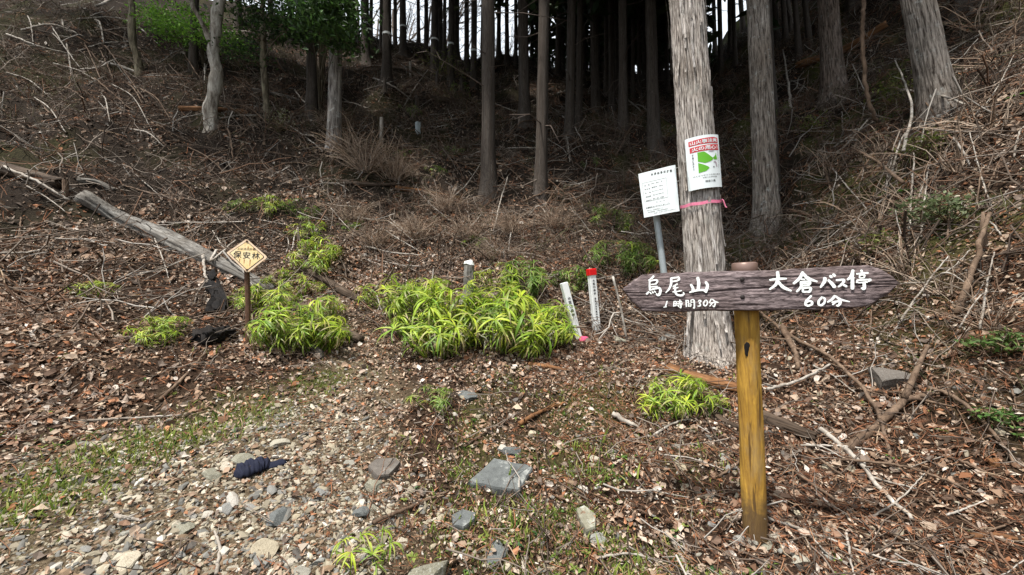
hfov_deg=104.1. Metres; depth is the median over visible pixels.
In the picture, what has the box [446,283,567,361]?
bamboo grass
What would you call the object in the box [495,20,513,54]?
bare tree
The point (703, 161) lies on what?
fire warning poster
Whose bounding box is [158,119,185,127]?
fallen branch
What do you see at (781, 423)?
rotten log
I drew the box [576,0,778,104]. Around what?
cedar tree
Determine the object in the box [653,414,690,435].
fallen branch
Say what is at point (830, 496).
fallen branch
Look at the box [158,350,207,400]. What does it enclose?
fallen branch
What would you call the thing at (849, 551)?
fallen branch
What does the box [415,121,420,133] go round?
boundary marker
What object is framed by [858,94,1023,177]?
dry bush
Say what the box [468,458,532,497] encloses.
slab
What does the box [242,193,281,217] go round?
bamboo grass
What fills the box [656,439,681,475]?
fallen branch
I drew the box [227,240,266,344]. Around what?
forest sign
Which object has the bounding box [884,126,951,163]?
shrub
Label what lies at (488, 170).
cedar tree
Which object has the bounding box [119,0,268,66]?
broadleaf sapling
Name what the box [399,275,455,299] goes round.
bamboo grass
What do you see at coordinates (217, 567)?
fallen branch
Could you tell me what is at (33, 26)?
fallen branch
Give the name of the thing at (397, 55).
fallen log
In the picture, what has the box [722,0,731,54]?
cedar tree
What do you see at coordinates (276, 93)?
fallen log
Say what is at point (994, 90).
fallen branch
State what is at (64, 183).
old peg
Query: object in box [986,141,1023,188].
fallen branch
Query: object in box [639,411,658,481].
fallen branch
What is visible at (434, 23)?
cedar tree
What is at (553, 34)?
evergreen tree
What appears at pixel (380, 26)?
cedar tree
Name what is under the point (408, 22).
bare tree
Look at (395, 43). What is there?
cedar tree
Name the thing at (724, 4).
sky
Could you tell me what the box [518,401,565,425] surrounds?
fallen branch
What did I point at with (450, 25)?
cedar tree
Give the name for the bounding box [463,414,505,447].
fallen branch
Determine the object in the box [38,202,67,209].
fallen branch
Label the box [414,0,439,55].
cedar tree
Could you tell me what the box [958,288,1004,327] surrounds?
fallen branch
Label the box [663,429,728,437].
fallen branch
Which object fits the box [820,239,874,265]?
fallen branch
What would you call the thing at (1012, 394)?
fallen branch
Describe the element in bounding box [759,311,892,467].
fallen branch
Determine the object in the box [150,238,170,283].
fallen branch
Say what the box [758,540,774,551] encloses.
stone
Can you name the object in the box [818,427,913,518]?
fallen branch
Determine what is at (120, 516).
fallen branch
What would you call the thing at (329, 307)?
bamboo grass
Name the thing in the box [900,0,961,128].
cedar tree
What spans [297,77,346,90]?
fallen log
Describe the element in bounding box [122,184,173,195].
fallen branch
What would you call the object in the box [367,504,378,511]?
stone
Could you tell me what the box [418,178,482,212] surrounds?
dry bush
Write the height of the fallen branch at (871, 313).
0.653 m
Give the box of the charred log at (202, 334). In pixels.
[190,325,236,346]
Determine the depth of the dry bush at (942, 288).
2.68 m
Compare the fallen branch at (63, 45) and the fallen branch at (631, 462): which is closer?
the fallen branch at (631, 462)
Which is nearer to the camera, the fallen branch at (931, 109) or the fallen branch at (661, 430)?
the fallen branch at (661, 430)
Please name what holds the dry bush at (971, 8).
on the ground at (26, 158)
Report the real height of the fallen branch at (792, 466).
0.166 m
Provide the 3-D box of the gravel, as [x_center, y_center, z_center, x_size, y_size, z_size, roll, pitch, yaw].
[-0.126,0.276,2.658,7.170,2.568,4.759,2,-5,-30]
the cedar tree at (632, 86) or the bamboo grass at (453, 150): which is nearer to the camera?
the bamboo grass at (453, 150)
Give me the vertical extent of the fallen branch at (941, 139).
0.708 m
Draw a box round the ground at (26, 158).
[0,0,1023,574]
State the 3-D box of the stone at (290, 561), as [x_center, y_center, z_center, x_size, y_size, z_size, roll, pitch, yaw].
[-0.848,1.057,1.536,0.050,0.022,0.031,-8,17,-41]
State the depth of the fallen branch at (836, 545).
1.67 m
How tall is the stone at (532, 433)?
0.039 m
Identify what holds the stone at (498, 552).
on the ground at (26, 158)
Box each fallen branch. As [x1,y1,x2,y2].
[0,247,39,254]
[0,398,110,425]
[3,165,75,200]
[5,33,72,54]
[6,72,51,98]
[8,42,35,51]
[12,287,53,316]
[18,217,25,238]
[21,24,83,36]
[26,186,64,211]
[34,97,65,131]
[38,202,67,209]
[45,87,86,100]
[52,26,79,67]
[53,63,94,79]
[61,21,71,78]
[70,414,181,422]
[71,22,100,77]
[76,16,142,23]
[76,37,128,51]
[80,42,98,61]
[80,58,116,69]
[85,272,109,294]
[87,29,115,84]
[94,18,104,42]
[94,27,148,55]
[94,78,130,109]
[94,284,119,324]
[95,0,112,6]
[98,92,109,121]
[103,45,145,100]
[112,84,154,135]
[112,509,145,521]
[120,79,142,103]
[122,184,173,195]
[130,129,163,146]
[140,88,171,120]
[146,124,172,137]
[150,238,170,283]
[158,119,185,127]
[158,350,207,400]
[188,147,227,175]
[195,148,230,163]
[196,99,260,129]
[204,53,206,79]
[213,526,221,574]
[218,112,279,119]
[222,214,261,246]
[224,125,238,159]
[227,103,267,123]
[281,156,317,166]
[338,230,386,260]
[346,63,380,76]
[361,108,388,121]
[365,246,421,255]
[372,77,411,99]
[372,490,448,524]
[384,229,423,253]
[410,136,455,144]
[452,163,480,196]
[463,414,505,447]
[493,177,507,231]
[496,163,522,180]
[504,120,535,140]
[509,144,535,148]
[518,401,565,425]
[521,192,567,202]
[545,173,573,204]
[547,182,590,191]
[576,176,627,189]
[597,552,691,574]
[611,411,649,436]
[615,111,645,156]
[629,452,633,474]
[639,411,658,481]
[647,418,663,446]
[647,540,699,574]
[652,536,701,552]
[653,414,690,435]
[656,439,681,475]
[660,454,723,469]
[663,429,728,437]
[664,530,688,572]
[682,518,727,555]
[718,459,739,477]
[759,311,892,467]
[760,325,804,370]
[762,364,830,390]
[768,517,904,567]
[782,49,800,108]
[788,467,935,558]
[789,436,798,497]
[790,518,825,561]
[800,444,876,450]
[803,116,853,130]
[803,442,842,456]
[807,448,866,490]
[810,534,849,566]
[812,542,873,557]
[813,365,855,392]
[814,406,841,420]
[818,235,863,261]
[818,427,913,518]
[819,146,830,190]
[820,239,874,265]
[821,120,867,161]
[822,426,851,438]
[827,224,829,255]
[831,166,866,208]
[834,384,897,399]
[836,455,995,504]
[839,531,854,574]
[843,174,862,192]
[844,345,953,451]
[851,106,879,158]
[851,147,905,183]
[852,64,876,114]
[855,141,883,180]
[867,473,916,488]
[867,476,929,504]
[869,248,877,331]
[870,511,925,521]
[873,473,924,515]
[876,203,894,273]
[879,299,929,318]
[882,128,916,163]
[882,157,895,212]
[887,391,928,404]
[888,127,917,179]
[892,369,909,426]
[893,60,912,151]
[897,256,954,324]
[897,279,924,284]
[898,89,964,104]
[898,209,907,279]
[905,153,914,234]
[907,218,922,258]
[909,469,930,503]
[910,101,968,136]
[910,450,967,466]
[920,164,928,237]
[925,102,949,143]
[927,386,1020,469]
[927,491,959,510]
[929,272,965,282]
[931,374,961,390]
[932,453,1003,482]
[933,382,955,394]
[939,116,941,170]
[941,250,969,275]
[942,377,973,438]
[946,208,958,238]
[946,499,985,515]
[948,118,977,150]
[952,212,991,314]
[953,171,972,183]
[953,516,1023,541]
[955,282,983,302]
[956,515,1019,546]
[958,274,999,302]
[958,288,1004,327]
[961,548,974,569]
[967,118,1021,142]
[969,55,1013,114]
[969,132,992,208]
[970,219,1001,242]
[972,168,988,223]
[975,191,1002,209]
[977,361,1012,382]
[979,252,994,328]
[984,233,1023,263]
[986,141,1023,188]
[989,263,1000,297]
[998,100,1017,116]
[1006,375,1023,385]
[1006,388,1016,408]
[1012,126,1023,157]
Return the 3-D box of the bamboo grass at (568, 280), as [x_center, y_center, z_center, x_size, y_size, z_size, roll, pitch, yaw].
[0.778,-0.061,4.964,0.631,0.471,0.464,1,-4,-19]
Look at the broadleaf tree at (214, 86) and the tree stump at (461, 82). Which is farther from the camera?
the tree stump at (461, 82)
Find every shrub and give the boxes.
[221,35,279,67]
[261,107,300,131]
[415,44,480,80]
[792,108,834,137]
[838,228,906,258]
[862,59,913,113]
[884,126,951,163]
[887,186,995,226]
[955,326,1023,356]
[967,406,1023,438]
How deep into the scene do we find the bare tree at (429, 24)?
21.65 m
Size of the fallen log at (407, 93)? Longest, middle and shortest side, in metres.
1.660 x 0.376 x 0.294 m
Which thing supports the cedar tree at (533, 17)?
on the ground at (26, 158)
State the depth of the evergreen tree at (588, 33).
17.53 m
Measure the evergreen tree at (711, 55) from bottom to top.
11.989 m
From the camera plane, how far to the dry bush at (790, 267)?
3.96 m
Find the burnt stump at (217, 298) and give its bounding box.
[203,269,228,314]
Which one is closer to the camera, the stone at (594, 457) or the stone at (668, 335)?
the stone at (594, 457)
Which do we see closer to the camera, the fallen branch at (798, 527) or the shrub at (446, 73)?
the fallen branch at (798, 527)
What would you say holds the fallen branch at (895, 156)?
on the ground at (26, 158)
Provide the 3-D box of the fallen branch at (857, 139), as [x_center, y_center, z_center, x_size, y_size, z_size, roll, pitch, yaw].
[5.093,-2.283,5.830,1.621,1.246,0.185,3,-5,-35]
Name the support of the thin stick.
on the ground at (26, 158)
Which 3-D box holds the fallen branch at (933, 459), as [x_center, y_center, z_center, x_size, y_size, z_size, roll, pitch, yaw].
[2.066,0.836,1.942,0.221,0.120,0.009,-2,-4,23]
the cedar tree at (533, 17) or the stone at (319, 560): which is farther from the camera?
the cedar tree at (533, 17)
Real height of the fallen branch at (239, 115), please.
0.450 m
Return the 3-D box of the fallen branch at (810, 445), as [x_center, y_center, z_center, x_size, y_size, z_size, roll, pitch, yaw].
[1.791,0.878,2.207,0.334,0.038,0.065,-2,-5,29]
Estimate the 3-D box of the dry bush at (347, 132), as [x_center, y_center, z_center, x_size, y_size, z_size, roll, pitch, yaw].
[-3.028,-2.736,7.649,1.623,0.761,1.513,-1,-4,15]
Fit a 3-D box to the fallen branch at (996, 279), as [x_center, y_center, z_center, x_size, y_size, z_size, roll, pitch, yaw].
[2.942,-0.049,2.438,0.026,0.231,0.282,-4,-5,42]
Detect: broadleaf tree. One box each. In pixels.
[127,0,143,75]
[150,0,394,132]
[182,0,317,121]
[264,0,384,116]
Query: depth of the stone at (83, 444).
1.94 m
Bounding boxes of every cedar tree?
[187,0,198,75]
[233,0,242,32]
[267,0,273,46]
[285,19,293,47]
[303,19,319,120]
[324,4,342,155]
[349,0,410,89]
[354,0,371,65]
[369,0,372,37]
[378,0,382,50]
[393,0,397,46]
[396,0,428,55]
[414,0,429,43]
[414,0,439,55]
[417,0,566,204]
[419,0,445,72]
[423,0,462,60]
[428,0,480,73]
[438,0,442,53]
[440,0,466,86]
[444,0,517,90]
[446,0,463,60]
[456,0,567,200]
[480,0,481,65]
[480,0,529,66]
[495,0,504,60]
[495,0,517,66]
[506,0,533,130]
[526,0,707,160]
[528,0,586,88]
[529,0,593,125]
[529,0,601,115]
[529,0,609,139]
[529,19,533,64]
[534,9,538,66]
[549,0,618,117]
[549,3,566,77]
[549,5,564,69]
[550,0,641,99]
[563,0,663,101]
[566,18,627,73]
[576,0,659,95]
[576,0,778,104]
[576,14,601,80]
[576,31,588,68]
[599,0,642,131]
[627,0,668,86]
[635,0,663,92]
[641,0,670,92]
[666,0,735,370]
[706,2,716,21]
[707,0,723,74]
[711,0,717,52]
[716,0,745,65]
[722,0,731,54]
[723,0,802,58]
[735,0,781,191]
[738,0,745,33]
[746,0,782,236]
[770,0,778,116]
[778,0,792,46]
[786,0,793,31]
[802,0,813,47]
[816,0,851,109]
[842,0,861,22]
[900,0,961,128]
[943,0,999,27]
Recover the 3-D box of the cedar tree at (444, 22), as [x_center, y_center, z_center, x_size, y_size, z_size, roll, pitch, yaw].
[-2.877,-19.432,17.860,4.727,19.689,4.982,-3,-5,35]
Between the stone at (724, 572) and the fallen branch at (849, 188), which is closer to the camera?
the stone at (724, 572)
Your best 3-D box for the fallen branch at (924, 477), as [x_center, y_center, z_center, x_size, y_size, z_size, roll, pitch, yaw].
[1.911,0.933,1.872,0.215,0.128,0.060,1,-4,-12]
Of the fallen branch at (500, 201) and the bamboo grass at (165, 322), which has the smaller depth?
the bamboo grass at (165, 322)
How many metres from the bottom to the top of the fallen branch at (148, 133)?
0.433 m
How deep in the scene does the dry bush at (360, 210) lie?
5.98 m
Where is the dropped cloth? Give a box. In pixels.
[233,456,286,478]
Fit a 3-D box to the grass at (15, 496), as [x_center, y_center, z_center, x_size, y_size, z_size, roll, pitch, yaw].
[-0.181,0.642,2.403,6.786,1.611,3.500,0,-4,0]
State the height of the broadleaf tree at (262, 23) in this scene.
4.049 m
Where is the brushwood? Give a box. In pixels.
[0,0,1023,460]
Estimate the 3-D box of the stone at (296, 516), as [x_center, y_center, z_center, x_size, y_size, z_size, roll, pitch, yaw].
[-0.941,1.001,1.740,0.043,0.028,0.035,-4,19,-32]
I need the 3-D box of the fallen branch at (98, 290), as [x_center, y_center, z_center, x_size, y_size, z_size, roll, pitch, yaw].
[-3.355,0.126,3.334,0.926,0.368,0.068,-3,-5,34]
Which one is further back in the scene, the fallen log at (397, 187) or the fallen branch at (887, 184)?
the fallen log at (397, 187)
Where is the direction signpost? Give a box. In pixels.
[623,262,898,545]
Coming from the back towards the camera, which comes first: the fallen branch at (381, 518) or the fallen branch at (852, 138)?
the fallen branch at (852, 138)
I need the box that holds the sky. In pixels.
[212,0,745,71]
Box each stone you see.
[77,441,88,445]
[80,545,91,551]
[100,551,109,561]
[115,550,141,572]
[120,530,128,536]
[128,499,140,506]
[141,475,149,482]
[171,522,194,534]
[176,551,185,558]
[184,502,192,508]
[189,513,196,518]
[201,468,222,481]
[201,511,214,518]
[220,461,233,470]
[221,502,232,514]
[223,558,232,563]
[226,491,239,506]
[226,565,238,570]
[231,453,253,463]
[245,503,256,510]
[250,538,280,557]
[253,555,262,565]
[266,506,286,526]
[267,485,277,494]
[269,438,290,446]
[279,533,292,540]
[283,552,290,558]
[284,557,297,566]
[291,514,300,519]
[293,565,311,574]
[309,557,325,565]
[315,487,325,499]
[343,460,354,466]
[352,506,369,517]
[352,526,359,532]
[363,480,382,493]
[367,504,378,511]
[368,566,381,574]
[394,485,402,492]
[396,537,407,545]
[429,543,435,549]
[458,390,477,400]
[486,535,509,567]
[497,444,505,449]
[498,446,520,455]
[501,563,511,571]
[528,430,535,436]
[589,455,598,461]
[590,532,605,543]
[613,335,625,344]
[658,334,674,340]
[674,463,685,470]
[681,483,689,490]
[708,521,715,526]
[720,569,732,574]
[733,535,743,543]
[746,537,758,546]
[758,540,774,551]
[768,533,781,540]
[789,549,809,565]
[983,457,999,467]
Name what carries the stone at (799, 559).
on the ground at (26, 158)
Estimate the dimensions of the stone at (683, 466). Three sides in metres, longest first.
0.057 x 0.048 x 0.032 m
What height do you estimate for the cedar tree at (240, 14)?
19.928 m
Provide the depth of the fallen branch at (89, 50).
9.79 m
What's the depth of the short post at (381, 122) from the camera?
8.68 m
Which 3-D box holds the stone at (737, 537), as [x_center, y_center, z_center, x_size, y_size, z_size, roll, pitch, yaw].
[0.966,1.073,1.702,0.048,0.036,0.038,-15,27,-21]
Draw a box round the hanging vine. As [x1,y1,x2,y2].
[859,0,884,127]
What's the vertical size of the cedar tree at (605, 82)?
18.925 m
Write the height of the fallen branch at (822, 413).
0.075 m
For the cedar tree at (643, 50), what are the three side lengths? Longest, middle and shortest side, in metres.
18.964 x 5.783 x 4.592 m
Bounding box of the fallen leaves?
[0,0,1023,574]
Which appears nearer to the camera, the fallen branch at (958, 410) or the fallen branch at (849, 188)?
the fallen branch at (958, 410)
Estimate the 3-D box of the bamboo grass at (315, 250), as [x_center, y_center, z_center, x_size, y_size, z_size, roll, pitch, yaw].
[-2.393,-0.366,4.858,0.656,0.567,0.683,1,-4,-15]
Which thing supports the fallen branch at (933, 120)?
on the ground at (26, 158)
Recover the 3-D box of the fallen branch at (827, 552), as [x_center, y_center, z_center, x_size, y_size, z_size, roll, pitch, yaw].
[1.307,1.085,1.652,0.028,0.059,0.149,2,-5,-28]
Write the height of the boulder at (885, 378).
0.163 m
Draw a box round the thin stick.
[612,276,626,337]
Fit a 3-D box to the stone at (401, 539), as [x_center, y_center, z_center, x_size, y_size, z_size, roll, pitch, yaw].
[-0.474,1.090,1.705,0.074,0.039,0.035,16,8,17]
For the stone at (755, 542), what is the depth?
1.68 m
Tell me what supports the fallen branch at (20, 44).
on the ground at (26, 158)
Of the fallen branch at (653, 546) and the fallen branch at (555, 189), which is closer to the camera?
the fallen branch at (653, 546)
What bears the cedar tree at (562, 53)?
on the ground at (26, 158)
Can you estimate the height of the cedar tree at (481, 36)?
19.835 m
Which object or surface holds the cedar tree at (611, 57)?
on the ground at (26, 158)
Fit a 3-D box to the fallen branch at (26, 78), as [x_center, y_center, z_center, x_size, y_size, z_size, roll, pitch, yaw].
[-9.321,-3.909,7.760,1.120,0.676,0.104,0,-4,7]
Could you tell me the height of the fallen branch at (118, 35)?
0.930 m
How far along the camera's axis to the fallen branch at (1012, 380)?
2.00 m
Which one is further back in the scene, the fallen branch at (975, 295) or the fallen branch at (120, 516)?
the fallen branch at (975, 295)
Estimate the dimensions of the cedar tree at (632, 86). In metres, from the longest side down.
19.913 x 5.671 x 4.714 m
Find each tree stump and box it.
[380,77,387,94]
[459,77,466,93]
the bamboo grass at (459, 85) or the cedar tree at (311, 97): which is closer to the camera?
the cedar tree at (311, 97)
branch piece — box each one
[528,362,566,371]
[705,397,738,430]
[968,532,1023,543]
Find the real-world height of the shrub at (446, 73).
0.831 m
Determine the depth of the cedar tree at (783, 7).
12.45 m
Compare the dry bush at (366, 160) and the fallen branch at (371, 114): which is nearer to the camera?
the dry bush at (366, 160)
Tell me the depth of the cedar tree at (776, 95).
8.64 m
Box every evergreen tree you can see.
[511,0,566,68]
[530,0,603,67]
[575,3,641,73]
[586,4,669,80]
[627,3,670,66]
[630,5,717,78]
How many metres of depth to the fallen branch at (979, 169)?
3.21 m
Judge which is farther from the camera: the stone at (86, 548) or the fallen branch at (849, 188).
the fallen branch at (849, 188)
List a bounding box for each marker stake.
[560,282,581,338]
[586,268,600,331]
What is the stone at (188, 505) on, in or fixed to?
on the ground at (26, 158)
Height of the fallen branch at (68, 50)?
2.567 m
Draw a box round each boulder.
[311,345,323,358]
[408,560,448,574]
[868,367,916,389]
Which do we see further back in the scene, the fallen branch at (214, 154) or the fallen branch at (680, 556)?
the fallen branch at (214, 154)
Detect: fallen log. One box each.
[0,161,63,188]
[73,190,275,290]
[77,177,116,190]
[178,106,248,113]
[252,88,299,100]
[271,288,364,343]
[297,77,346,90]
[301,265,364,302]
[339,180,404,186]
[345,46,427,64]
[372,65,421,77]
[372,88,425,97]
[395,185,459,198]
[457,158,531,170]
[468,119,514,123]
[795,20,887,67]
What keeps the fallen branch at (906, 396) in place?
on the ground at (26, 158)
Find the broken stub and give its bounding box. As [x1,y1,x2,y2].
[979,212,987,250]
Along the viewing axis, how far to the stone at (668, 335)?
4.08 m
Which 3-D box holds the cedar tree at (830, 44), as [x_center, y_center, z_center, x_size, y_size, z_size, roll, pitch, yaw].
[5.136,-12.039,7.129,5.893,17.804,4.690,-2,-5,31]
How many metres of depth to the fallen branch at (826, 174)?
5.34 m
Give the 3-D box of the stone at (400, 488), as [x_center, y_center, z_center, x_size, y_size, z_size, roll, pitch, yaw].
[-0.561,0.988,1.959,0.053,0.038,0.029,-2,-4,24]
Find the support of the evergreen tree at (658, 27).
on the ground at (26, 158)
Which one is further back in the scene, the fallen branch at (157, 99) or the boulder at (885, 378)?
the fallen branch at (157, 99)
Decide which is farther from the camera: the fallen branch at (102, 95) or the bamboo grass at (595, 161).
the bamboo grass at (595, 161)
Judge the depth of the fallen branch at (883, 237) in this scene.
3.33 m
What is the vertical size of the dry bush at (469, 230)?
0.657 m
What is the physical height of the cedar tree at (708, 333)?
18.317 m
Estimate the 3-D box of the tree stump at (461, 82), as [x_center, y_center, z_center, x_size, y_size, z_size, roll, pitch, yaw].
[-1.771,-7.059,14.020,0.371,0.611,0.360,4,-6,-44]
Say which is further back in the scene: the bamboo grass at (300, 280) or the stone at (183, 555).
the bamboo grass at (300, 280)
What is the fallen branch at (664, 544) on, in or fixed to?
on the ground at (26, 158)
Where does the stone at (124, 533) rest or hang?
on the ground at (26, 158)
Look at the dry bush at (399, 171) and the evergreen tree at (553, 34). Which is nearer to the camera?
the dry bush at (399, 171)
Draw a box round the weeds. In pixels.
[22,168,1023,574]
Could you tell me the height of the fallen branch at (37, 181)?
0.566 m
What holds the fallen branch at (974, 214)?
on the ground at (26, 158)
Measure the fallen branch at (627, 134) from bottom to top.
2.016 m
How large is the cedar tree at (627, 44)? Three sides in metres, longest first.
19.913 x 5.241 x 4.642 m
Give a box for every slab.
[367,458,400,479]
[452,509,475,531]
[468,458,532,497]
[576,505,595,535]
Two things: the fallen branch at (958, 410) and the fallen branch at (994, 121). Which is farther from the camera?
the fallen branch at (994, 121)
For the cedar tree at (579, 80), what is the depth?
11.04 m
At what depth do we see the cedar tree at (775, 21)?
6.57 m
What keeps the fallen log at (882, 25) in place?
on the ground at (26, 158)
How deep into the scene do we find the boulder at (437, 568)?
1.51 m
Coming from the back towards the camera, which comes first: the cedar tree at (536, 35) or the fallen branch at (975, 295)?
the cedar tree at (536, 35)
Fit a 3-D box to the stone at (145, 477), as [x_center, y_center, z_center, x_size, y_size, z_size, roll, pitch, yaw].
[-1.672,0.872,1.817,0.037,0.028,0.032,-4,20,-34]
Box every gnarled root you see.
[201,254,223,283]
[209,240,235,261]
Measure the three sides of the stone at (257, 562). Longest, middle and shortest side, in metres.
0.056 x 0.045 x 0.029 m
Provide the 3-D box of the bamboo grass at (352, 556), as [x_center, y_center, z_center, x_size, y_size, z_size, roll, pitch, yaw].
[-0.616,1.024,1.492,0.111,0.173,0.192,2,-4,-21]
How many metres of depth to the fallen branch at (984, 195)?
3.00 m
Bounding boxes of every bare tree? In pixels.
[356,0,413,27]
[358,0,480,45]
[359,0,429,35]
[374,2,415,44]
[406,1,463,46]
[446,0,495,50]
[459,0,510,56]
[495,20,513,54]
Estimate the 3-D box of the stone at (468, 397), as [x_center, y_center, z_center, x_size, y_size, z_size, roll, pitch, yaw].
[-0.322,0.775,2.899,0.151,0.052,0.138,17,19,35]
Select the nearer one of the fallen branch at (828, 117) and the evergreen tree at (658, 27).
the fallen branch at (828, 117)
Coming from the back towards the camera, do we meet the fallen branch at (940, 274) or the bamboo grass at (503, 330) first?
the bamboo grass at (503, 330)
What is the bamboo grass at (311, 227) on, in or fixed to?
on the ground at (26, 158)
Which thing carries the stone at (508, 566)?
on the ground at (26, 158)
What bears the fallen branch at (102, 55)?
on the ground at (26, 158)
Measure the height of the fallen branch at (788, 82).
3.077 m
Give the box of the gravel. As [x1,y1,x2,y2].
[0,188,1023,574]
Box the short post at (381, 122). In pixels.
[379,117,382,141]
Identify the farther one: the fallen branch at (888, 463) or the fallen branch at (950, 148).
the fallen branch at (950, 148)
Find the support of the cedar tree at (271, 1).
on the ground at (26, 158)
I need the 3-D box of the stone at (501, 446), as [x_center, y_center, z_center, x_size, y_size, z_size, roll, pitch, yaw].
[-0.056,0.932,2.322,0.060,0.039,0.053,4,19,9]
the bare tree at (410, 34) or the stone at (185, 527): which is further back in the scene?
the bare tree at (410, 34)
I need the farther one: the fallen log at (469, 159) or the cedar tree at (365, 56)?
the cedar tree at (365, 56)
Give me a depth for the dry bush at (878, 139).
4.97 m
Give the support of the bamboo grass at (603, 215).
on the ground at (26, 158)
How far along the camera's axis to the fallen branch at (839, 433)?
2.26 m
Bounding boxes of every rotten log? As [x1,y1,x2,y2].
[664,363,736,391]
[763,410,818,440]
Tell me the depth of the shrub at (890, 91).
5.80 m
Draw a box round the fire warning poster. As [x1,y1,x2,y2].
[685,134,721,190]
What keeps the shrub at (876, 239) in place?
on the ground at (26, 158)
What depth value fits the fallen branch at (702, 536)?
1.71 m
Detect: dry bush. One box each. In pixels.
[306,107,354,127]
[310,111,426,172]
[311,122,386,158]
[311,190,377,223]
[334,215,406,248]
[358,134,435,180]
[378,204,448,238]
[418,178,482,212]
[427,206,507,243]
[467,231,526,259]
[474,196,552,233]
[515,198,588,227]
[771,181,875,230]
[778,244,843,269]
[794,134,882,177]
[804,186,929,233]
[835,108,944,160]
[855,232,941,275]
[856,153,1004,215]
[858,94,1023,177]
[863,243,1014,294]
[894,53,1023,136]
[915,270,1023,330]
[940,0,1022,31]
[950,4,1023,73]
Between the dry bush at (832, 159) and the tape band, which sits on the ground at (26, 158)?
the dry bush at (832, 159)
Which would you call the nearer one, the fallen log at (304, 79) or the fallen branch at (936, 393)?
the fallen branch at (936, 393)
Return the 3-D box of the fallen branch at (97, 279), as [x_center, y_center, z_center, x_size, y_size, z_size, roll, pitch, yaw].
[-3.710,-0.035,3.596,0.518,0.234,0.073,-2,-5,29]
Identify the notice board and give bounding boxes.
[638,161,686,272]
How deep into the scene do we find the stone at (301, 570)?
1.50 m
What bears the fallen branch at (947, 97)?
on the ground at (26, 158)
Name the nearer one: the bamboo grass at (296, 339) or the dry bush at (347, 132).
the bamboo grass at (296, 339)
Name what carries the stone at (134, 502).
on the ground at (26, 158)
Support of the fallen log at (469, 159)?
on the ground at (26, 158)
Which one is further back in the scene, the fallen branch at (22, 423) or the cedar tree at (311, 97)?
the cedar tree at (311, 97)
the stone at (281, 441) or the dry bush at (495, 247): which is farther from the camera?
the dry bush at (495, 247)
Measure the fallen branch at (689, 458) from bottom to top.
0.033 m
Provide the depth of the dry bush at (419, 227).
5.72 m
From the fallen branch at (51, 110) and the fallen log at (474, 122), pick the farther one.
the fallen log at (474, 122)
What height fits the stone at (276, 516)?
0.059 m
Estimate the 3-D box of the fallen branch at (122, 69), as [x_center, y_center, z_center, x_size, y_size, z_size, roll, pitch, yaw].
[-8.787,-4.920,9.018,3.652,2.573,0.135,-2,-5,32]
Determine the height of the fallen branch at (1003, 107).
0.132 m
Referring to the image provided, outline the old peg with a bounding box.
[62,179,68,196]
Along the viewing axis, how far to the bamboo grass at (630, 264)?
5.36 m
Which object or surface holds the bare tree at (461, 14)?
on the ground at (26, 158)
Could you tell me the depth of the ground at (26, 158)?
3.21 m
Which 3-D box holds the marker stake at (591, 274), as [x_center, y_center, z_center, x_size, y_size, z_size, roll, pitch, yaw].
[0.857,0.200,4.156,0.160,0.797,0.113,1,-4,-14]
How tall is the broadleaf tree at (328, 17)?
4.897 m
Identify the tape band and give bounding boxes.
[680,199,725,209]
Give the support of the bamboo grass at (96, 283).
on the ground at (26, 158)
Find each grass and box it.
[0,318,862,574]
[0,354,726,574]
[61,280,118,299]
[117,324,183,347]
[133,315,193,334]
[223,198,260,212]
[228,287,268,311]
[232,283,302,311]
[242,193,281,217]
[244,297,353,354]
[260,267,329,295]
[277,198,320,226]
[281,317,352,355]
[283,220,327,239]
[283,235,341,274]
[295,294,347,318]
[331,534,362,574]
[336,220,363,231]
[351,273,428,316]
[353,525,403,574]
[373,280,498,358]
[398,104,422,116]
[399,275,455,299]
[404,384,452,414]
[424,165,447,176]
[441,146,464,155]
[443,81,469,96]
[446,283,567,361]
[462,262,524,298]
[496,256,552,297]
[506,299,581,354]
[548,265,602,296]
[581,157,600,166]
[583,240,658,276]
[590,205,633,235]
[628,243,656,259]
[635,369,731,421]
[879,108,906,121]
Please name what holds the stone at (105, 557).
on the ground at (26, 158)
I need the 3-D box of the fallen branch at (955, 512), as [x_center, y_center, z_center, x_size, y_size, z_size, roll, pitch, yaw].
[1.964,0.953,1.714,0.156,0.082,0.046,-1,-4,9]
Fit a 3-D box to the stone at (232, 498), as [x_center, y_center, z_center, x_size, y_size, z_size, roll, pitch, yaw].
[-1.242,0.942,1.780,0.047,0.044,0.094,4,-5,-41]
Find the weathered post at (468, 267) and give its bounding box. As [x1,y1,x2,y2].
[456,260,474,303]
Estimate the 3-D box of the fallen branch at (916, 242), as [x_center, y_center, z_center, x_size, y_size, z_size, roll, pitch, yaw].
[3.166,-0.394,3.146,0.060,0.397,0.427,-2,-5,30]
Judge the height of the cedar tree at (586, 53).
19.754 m
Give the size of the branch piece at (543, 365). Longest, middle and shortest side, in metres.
0.352 x 0.057 x 0.046 m
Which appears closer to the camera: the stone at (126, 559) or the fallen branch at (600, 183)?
the stone at (126, 559)
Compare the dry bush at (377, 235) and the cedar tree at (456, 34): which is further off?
the cedar tree at (456, 34)
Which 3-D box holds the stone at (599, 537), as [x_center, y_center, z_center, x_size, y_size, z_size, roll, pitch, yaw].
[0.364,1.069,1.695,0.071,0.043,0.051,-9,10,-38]
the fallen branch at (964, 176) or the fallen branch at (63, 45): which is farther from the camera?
the fallen branch at (63, 45)
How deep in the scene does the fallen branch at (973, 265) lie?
2.59 m

